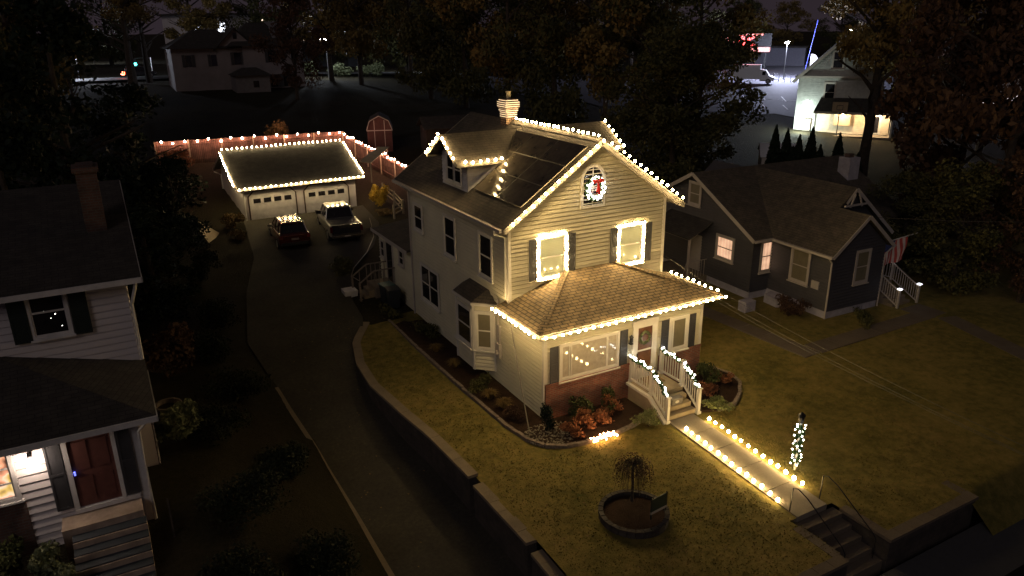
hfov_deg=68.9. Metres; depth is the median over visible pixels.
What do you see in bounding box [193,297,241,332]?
shrub
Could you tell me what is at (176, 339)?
shrub
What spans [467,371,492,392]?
shrub
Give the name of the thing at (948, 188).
tree
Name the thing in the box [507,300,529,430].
downspout
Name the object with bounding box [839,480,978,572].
front wall
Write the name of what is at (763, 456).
string lights
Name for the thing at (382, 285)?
trash bin
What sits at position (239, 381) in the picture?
shrub
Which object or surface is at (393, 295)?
trash bin
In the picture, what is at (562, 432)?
river stones
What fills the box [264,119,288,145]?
shrub
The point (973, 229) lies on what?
bare tree
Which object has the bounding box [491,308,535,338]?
string lights
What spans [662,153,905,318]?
blue house
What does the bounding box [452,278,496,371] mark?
bay window
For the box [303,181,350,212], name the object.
garage door
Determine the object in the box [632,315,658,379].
front door
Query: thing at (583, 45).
tree
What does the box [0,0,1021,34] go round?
sky
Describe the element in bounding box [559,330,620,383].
window
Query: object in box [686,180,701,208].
window
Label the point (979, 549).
sidewalk
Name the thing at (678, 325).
window
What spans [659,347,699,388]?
garland
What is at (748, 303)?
utility box
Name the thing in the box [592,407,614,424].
shrub
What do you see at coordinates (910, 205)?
tree
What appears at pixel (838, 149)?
arborvitae
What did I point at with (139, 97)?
tree
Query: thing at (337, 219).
pickup truck
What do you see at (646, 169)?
string lights
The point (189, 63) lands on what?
window
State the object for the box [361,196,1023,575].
lawn
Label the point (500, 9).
tree
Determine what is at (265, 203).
garage door
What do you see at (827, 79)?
gabled house
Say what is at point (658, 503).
yard sign
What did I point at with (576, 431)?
shrub
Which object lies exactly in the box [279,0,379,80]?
tree
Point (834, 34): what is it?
tree
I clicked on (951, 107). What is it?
tree
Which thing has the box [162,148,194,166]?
shrub
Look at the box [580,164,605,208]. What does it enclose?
arched window
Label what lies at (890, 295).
wooden stair
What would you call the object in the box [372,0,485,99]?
tree
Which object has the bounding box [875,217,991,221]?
service wire
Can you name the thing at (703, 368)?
shrub
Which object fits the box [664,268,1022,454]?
service wire
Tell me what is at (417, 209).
window
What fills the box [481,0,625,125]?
tree
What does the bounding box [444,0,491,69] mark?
tree
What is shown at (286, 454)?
shrub
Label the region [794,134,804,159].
arborvitae
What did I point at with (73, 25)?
tree
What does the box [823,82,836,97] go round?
window
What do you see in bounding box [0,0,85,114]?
tree
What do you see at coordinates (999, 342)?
street walk
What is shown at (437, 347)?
grass tuft
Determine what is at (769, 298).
window well
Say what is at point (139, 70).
driving car
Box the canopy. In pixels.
[359,147,388,181]
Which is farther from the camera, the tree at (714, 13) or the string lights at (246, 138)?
the tree at (714, 13)
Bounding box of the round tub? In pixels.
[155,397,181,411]
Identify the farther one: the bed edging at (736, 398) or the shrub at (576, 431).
the bed edging at (736, 398)
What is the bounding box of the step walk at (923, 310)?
[900,304,945,317]
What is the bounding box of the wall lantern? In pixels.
[628,335,633,344]
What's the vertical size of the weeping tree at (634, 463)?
1.555 m
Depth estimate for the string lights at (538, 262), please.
28.18 m
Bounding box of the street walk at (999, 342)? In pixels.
[939,316,1023,359]
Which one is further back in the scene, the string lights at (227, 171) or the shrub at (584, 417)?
the string lights at (227, 171)
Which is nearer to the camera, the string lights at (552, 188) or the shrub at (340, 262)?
the string lights at (552, 188)
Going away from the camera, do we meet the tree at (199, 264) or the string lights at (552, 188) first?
the string lights at (552, 188)
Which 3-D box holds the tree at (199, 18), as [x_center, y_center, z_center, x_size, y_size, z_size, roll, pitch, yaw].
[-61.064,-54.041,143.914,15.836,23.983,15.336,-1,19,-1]
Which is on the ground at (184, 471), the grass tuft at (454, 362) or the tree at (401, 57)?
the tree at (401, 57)
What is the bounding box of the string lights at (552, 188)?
[505,139,604,230]
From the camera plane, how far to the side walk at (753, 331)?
34.59 m
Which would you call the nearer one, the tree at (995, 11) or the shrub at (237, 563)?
the shrub at (237, 563)
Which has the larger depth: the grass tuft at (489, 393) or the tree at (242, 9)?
the tree at (242, 9)
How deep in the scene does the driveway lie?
29.53 m
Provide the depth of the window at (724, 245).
39.86 m
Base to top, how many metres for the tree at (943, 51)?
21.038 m
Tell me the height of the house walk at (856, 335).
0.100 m
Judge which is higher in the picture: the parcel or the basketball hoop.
the basketball hoop
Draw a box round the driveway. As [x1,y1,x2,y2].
[244,205,523,575]
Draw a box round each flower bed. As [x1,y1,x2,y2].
[396,320,643,446]
[677,369,737,412]
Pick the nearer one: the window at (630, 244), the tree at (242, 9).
the window at (630, 244)
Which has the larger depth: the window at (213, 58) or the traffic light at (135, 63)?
the traffic light at (135, 63)
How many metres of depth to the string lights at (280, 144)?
53.40 m
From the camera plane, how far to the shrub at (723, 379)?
29.58 m
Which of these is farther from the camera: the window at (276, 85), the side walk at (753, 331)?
the window at (276, 85)
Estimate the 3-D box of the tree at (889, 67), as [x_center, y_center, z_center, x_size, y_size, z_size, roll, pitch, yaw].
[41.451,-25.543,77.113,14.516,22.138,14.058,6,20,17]
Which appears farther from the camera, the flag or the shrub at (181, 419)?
the flag
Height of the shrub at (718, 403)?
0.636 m
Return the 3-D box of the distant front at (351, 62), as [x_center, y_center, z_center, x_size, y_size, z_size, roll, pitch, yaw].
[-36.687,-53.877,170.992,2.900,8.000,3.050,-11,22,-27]
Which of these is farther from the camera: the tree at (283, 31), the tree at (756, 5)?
the tree at (756, 5)
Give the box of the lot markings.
[703,93,791,109]
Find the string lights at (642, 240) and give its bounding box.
[617,221,645,264]
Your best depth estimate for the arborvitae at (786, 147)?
56.25 m
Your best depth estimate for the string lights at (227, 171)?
49.72 m
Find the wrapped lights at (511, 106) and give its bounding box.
[497,99,518,116]
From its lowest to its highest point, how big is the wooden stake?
1.112 m
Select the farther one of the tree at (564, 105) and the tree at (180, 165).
the tree at (564, 105)
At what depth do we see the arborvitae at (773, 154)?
56.14 m
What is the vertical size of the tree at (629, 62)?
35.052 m
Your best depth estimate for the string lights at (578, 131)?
29.68 m
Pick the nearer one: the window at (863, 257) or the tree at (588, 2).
the window at (863, 257)
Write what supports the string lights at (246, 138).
attached to the board fence at (204, 145)
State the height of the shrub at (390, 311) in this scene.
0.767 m
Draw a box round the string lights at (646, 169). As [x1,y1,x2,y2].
[610,142,683,202]
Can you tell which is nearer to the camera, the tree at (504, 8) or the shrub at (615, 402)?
the shrub at (615, 402)
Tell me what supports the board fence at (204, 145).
on the ground at (184, 471)
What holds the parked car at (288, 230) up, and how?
on the driveway
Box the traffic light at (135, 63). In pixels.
[133,57,152,70]
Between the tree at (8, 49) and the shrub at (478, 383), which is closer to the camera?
the shrub at (478, 383)
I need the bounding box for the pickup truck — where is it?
[315,201,362,240]
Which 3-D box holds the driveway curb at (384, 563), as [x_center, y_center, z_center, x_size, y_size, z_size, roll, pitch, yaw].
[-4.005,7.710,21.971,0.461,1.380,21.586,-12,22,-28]
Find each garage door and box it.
[247,187,298,219]
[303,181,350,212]
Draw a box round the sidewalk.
[880,519,1023,575]
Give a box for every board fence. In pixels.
[155,131,343,164]
[342,133,407,179]
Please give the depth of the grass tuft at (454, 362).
31.30 m
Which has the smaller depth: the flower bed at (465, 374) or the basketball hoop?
the flower bed at (465, 374)
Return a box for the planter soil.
[603,495,664,536]
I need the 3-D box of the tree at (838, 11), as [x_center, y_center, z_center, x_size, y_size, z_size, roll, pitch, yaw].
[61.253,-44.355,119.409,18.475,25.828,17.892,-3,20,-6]
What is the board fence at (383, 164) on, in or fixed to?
on the ground at (184, 471)
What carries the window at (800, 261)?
in the blue house at (813, 232)
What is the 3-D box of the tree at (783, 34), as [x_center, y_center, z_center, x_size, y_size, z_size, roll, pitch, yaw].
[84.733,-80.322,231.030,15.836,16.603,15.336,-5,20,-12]
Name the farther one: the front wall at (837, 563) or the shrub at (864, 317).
the shrub at (864, 317)
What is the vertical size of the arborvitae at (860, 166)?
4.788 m
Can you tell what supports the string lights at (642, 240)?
on the decorated house at (458, 262)
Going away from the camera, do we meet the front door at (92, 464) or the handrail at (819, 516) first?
the front door at (92, 464)
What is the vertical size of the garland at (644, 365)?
0.888 m
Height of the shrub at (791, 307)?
1.024 m
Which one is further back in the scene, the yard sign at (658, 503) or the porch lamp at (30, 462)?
the yard sign at (658, 503)
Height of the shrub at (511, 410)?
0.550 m
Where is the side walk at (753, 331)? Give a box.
[703,306,819,357]
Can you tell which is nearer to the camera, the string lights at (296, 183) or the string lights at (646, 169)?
the string lights at (646, 169)
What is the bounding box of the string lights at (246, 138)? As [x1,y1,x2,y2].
[160,131,340,143]
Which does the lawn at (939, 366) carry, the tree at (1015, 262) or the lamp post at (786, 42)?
the tree at (1015, 262)
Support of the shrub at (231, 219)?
on the ground at (184, 471)
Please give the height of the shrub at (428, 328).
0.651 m
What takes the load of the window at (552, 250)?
in the decorated house at (458, 262)
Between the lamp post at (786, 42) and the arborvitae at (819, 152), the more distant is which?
the lamp post at (786, 42)
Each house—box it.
[0,161,160,559]
[159,22,306,92]
[351,91,722,424]
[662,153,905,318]
[792,35,892,140]
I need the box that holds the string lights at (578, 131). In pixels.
[515,118,599,137]
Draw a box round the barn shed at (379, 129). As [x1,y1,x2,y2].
[366,112,392,151]
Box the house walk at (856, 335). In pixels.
[805,313,935,352]
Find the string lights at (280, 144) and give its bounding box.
[220,139,339,150]
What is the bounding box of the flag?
[882,232,917,265]
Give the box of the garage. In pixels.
[213,141,363,220]
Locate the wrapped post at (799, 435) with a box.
[790,412,805,469]
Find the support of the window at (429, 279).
in the decorated house at (458, 262)
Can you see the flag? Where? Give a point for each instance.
(894, 255)
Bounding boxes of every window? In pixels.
[0,455,24,507]
[24,294,76,343]
[181,55,195,66]
[207,54,217,66]
[230,52,243,64]
[253,81,259,86]
[265,50,276,62]
[269,74,281,86]
[280,74,290,86]
[412,201,423,234]
[419,261,440,312]
[442,213,456,262]
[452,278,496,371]
[477,230,493,284]
[536,232,567,282]
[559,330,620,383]
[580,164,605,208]
[617,221,644,265]
[668,313,689,352]
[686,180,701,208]
[713,233,734,264]
[758,241,772,274]
[786,248,811,287]
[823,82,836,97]
[831,50,844,69]
[851,248,872,286]
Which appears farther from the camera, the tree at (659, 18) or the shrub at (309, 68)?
the shrub at (309, 68)
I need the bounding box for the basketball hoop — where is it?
[831,101,848,135]
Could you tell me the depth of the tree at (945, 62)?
72.43 m
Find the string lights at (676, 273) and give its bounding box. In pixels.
[669,271,718,290]
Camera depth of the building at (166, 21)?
214.31 m
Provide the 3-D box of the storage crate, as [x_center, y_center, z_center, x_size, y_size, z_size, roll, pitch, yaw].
[-8.564,0.283,39.418,0.696,0.450,0.793,-11,22,-27]
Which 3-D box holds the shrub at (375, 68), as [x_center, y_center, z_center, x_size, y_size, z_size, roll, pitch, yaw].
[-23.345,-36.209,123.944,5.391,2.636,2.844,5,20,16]
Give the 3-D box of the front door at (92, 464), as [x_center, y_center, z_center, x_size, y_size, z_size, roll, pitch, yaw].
[-10.614,4.632,19.278,1.520,2.260,0.120,-11,22,-27]
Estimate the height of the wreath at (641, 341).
0.651 m
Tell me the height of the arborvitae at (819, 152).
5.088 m
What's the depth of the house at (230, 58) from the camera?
96.89 m
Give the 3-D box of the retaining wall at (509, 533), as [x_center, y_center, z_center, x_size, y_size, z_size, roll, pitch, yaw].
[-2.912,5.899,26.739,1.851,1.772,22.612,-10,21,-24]
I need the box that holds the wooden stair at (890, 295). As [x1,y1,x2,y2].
[876,263,921,308]
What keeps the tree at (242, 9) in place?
on the ground at (184, 471)
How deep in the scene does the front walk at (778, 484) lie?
24.12 m
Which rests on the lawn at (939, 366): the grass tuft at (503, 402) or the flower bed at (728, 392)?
the flower bed at (728, 392)
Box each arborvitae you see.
[764,124,781,163]
[780,128,791,161]
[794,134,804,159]
[804,126,816,158]
[815,144,823,157]
[831,132,843,155]
[856,152,862,172]
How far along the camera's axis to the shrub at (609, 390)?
27.73 m
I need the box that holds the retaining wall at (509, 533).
[352,322,564,575]
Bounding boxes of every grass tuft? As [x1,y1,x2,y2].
[427,343,444,351]
[445,357,462,367]
[480,387,498,398]
[493,397,513,408]
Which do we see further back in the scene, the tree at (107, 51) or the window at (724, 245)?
the tree at (107, 51)
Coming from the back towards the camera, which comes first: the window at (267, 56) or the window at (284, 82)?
the window at (284, 82)
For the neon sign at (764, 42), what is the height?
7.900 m
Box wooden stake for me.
[166,498,174,536]
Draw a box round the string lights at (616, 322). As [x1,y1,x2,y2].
[544,296,726,339]
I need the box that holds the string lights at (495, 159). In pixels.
[464,157,505,163]
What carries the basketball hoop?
on the ground at (184, 471)
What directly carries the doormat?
on the decorated house at (458, 262)
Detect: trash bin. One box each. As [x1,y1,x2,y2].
[378,281,395,302]
[385,285,400,307]
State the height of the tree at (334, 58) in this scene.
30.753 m
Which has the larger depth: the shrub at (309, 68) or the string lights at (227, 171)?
the shrub at (309, 68)
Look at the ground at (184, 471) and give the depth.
43.37 m
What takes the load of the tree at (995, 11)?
on the lawn at (939, 366)
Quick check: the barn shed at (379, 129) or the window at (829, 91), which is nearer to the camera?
the barn shed at (379, 129)
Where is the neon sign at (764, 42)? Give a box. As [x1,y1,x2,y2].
[728,33,771,69]
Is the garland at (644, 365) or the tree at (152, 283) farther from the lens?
the tree at (152, 283)
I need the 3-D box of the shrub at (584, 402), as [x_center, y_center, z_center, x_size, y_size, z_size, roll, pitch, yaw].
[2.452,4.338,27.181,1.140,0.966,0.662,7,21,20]
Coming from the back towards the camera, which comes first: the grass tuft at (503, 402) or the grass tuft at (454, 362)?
the grass tuft at (454, 362)
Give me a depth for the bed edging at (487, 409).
26.99 m
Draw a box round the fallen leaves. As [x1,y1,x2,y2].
[294,303,1021,575]
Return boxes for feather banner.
[810,54,817,64]
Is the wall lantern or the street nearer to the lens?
the wall lantern
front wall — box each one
[793,526,849,575]
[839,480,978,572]
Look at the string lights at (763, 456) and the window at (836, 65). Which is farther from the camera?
the window at (836, 65)
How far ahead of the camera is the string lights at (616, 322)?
26.95 m
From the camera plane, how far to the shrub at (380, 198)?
53.33 m
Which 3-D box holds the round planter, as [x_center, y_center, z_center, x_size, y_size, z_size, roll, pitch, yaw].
[3.563,6.696,21.887,2.080,0.440,2.067,-11,22,-27]
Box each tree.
[0,0,71,47]
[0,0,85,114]
[0,0,182,236]
[0,1,86,158]
[58,80,208,218]
[69,0,144,64]
[84,0,164,83]
[110,0,166,82]
[125,201,207,324]
[134,153,211,251]
[156,0,233,39]
[175,218,221,283]
[217,0,285,32]
[248,0,333,98]
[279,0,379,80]
[280,0,353,64]
[309,0,389,84]
[346,0,444,75]
[363,0,437,86]
[366,30,381,64]
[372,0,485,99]
[399,0,526,108]
[426,0,583,88]
[438,0,526,72]
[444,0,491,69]
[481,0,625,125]
[485,0,572,63]
[529,0,623,79]
[538,0,651,118]
[578,0,664,66]
[590,0,729,152]
[597,26,753,185]
[612,452,654,501]
[628,19,768,172]
[629,0,724,57]
[630,0,777,107]
[719,0,774,34]
[763,0,819,45]
[809,1,867,50]
[820,0,960,70]
[832,0,925,176]
[836,0,998,137]
[864,167,958,276]
[874,0,1023,233]
[887,0,1023,247]
[896,157,1023,295]
[912,4,986,63]
[916,1,1023,153]
[949,204,1023,287]
[958,149,1023,302]
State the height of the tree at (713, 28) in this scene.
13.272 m
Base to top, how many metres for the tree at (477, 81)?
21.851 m
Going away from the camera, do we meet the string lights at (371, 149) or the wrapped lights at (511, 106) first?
the wrapped lights at (511, 106)
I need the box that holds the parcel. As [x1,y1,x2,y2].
[670,394,683,405]
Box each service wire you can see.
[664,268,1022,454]
[667,257,1022,445]
[668,266,1023,453]
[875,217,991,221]
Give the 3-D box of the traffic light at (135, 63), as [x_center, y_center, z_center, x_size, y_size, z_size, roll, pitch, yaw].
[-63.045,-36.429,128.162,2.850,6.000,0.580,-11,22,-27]
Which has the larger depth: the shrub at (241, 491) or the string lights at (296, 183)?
the string lights at (296, 183)
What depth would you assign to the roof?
67.38 m
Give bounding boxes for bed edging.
[388,319,639,448]
[708,365,741,411]
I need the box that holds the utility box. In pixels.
[738,298,755,312]
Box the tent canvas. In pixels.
[196,222,218,242]
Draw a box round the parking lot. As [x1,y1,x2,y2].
[459,63,919,117]
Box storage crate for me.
[341,287,357,296]
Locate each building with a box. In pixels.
[157,13,276,43]
[725,46,808,65]
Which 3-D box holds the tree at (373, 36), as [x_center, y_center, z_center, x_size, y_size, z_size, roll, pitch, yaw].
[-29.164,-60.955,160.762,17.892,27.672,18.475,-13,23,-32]
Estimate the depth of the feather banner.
138.69 m
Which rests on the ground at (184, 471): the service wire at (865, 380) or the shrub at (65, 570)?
the shrub at (65, 570)
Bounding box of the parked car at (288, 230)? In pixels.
[267,213,310,248]
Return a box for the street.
[65,72,497,81]
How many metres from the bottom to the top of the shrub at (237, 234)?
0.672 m
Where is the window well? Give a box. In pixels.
[763,291,794,306]
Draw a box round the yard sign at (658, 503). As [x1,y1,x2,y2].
[650,491,667,519]
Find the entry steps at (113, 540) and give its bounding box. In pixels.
[62,498,156,575]
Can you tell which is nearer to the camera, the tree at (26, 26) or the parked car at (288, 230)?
the parked car at (288, 230)
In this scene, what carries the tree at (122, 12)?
on the ground at (184, 471)
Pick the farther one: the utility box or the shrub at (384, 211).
the shrub at (384, 211)
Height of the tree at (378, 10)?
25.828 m
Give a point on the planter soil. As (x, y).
(624, 511)
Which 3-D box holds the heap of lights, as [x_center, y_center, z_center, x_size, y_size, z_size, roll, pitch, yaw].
[3.189,5.140,25.885,1.024,0.162,0.305,-11,22,-27]
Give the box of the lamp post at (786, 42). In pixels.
[783,41,789,79]
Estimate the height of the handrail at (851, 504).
1.888 m
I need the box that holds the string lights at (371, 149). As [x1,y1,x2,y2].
[344,134,405,166]
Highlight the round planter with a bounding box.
[598,489,669,538]
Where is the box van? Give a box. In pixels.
[733,64,774,83]
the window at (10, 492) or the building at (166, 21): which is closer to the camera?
the window at (10, 492)
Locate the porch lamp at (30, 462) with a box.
[24,452,35,467]
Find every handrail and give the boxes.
[789,488,845,557]
[819,475,875,558]
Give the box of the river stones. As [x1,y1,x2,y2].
[524,421,574,445]
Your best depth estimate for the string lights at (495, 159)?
29.67 m
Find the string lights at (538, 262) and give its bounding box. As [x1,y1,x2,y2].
[537,232,567,280]
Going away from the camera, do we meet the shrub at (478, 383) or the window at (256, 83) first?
the shrub at (478, 383)
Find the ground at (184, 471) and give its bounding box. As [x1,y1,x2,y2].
[0,31,1023,575]
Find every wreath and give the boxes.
[584,176,605,200]
[639,330,650,344]
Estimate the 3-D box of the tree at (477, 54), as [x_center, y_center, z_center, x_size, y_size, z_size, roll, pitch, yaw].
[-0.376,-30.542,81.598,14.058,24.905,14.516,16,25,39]
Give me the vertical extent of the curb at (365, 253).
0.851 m
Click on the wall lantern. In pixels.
(631, 337)
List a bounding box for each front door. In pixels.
[60,432,140,513]
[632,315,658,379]
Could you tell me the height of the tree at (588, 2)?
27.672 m
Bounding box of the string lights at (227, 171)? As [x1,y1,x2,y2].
[219,153,234,187]
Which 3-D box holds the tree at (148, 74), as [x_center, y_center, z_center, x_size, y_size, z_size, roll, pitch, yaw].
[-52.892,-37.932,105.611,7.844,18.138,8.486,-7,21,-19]
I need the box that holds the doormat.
[641,376,664,383]
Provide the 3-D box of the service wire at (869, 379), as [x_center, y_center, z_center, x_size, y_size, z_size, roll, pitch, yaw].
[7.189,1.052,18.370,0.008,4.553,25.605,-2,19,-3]
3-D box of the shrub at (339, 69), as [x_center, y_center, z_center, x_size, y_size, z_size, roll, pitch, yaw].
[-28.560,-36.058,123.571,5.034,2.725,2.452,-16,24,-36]
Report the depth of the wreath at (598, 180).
28.18 m
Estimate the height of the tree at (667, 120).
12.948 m
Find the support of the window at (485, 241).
in the decorated house at (458, 262)
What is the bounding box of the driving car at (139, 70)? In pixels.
[121,66,156,76]
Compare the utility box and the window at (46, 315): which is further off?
the utility box
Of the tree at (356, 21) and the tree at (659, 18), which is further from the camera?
the tree at (356, 21)
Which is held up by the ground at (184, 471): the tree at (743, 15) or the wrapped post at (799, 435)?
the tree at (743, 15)
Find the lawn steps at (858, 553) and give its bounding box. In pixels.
[795,507,881,575]
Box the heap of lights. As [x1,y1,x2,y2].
[590,431,617,442]
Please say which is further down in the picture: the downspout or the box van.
the downspout
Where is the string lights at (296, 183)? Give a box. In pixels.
[239,176,363,190]
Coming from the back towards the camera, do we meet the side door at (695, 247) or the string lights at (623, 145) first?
the side door at (695, 247)
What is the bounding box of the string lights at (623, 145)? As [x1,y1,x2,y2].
[604,119,624,146]
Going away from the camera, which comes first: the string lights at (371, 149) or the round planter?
the round planter
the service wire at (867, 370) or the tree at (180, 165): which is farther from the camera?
the tree at (180, 165)
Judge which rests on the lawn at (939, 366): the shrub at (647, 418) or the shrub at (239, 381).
the shrub at (647, 418)
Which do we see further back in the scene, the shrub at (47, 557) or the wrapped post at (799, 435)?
the wrapped post at (799, 435)
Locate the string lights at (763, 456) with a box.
[707,417,807,488]
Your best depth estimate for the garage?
51.54 m
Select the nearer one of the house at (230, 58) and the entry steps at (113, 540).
the entry steps at (113, 540)
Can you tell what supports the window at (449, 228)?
in the decorated house at (458, 262)
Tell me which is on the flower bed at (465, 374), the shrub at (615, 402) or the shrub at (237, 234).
the shrub at (615, 402)
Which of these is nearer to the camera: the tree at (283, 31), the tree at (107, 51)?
the tree at (283, 31)
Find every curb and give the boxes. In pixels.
[275,387,394,575]
[351,218,373,280]
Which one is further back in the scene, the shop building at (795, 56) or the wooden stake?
the shop building at (795, 56)
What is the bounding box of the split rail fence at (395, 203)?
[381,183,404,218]
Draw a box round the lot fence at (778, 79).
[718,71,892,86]
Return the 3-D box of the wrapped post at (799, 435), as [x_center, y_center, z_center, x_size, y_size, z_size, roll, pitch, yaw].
[9.131,4.907,23.794,0.364,2.130,0.387,-11,22,-27]
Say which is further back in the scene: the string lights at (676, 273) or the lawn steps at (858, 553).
the string lights at (676, 273)
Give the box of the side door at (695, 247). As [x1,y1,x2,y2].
[689,235,701,270]
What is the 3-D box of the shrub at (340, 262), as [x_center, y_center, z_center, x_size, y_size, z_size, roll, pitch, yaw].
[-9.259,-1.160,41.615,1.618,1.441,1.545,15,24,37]
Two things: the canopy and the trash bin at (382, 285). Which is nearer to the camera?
the trash bin at (382, 285)
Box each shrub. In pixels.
[0,534,24,575]
[26,540,62,575]
[56,562,84,575]
[141,320,195,379]
[152,398,203,442]
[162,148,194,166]
[187,402,254,445]
[190,460,296,535]
[192,365,271,403]
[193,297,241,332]
[195,541,288,575]
[220,212,246,228]
[227,228,246,239]
[253,438,310,479]
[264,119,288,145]
[285,528,366,575]
[304,61,318,75]
[326,62,353,76]
[328,255,353,276]
[356,63,384,76]
[368,184,389,205]
[375,208,399,215]
[378,303,402,318]
[412,321,440,337]
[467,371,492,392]
[503,404,525,421]
[540,402,555,430]
[558,421,585,437]
[568,394,594,417]
[572,407,596,428]
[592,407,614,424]
[600,385,615,411]
[601,394,623,412]
[630,408,660,426]
[695,362,722,383]
[697,381,718,397]
[701,395,734,411]
[715,372,734,383]
[775,294,812,315]
[853,306,873,329]
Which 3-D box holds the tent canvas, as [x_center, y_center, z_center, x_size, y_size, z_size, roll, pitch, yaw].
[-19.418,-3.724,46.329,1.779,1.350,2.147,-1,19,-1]
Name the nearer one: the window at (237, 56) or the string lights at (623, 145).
the string lights at (623, 145)
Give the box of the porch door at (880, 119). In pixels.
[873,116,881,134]
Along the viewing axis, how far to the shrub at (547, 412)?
26.13 m
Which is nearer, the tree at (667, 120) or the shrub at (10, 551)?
the shrub at (10, 551)
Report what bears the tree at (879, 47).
on the ground at (184, 471)
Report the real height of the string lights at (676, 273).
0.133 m
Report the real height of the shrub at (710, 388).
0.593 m
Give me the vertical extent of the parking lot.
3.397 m
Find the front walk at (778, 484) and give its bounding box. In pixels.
[670,413,826,522]
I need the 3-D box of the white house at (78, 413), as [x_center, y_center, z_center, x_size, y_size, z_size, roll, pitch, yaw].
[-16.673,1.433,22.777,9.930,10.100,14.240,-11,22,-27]
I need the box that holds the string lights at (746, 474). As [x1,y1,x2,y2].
[685,427,782,503]
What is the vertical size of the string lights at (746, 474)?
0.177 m
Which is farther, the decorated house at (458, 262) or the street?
the street
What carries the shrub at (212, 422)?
on the ground at (184, 471)
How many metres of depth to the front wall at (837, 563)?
19.99 m
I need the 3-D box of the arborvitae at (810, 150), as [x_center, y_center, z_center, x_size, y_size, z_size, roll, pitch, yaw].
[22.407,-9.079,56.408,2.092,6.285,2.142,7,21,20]
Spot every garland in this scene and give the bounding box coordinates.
[629,355,669,397]
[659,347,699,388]
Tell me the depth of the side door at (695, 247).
42.05 m
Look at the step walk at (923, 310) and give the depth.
37.08 m
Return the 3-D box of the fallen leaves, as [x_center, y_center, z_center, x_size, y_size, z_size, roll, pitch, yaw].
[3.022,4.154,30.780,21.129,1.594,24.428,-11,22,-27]

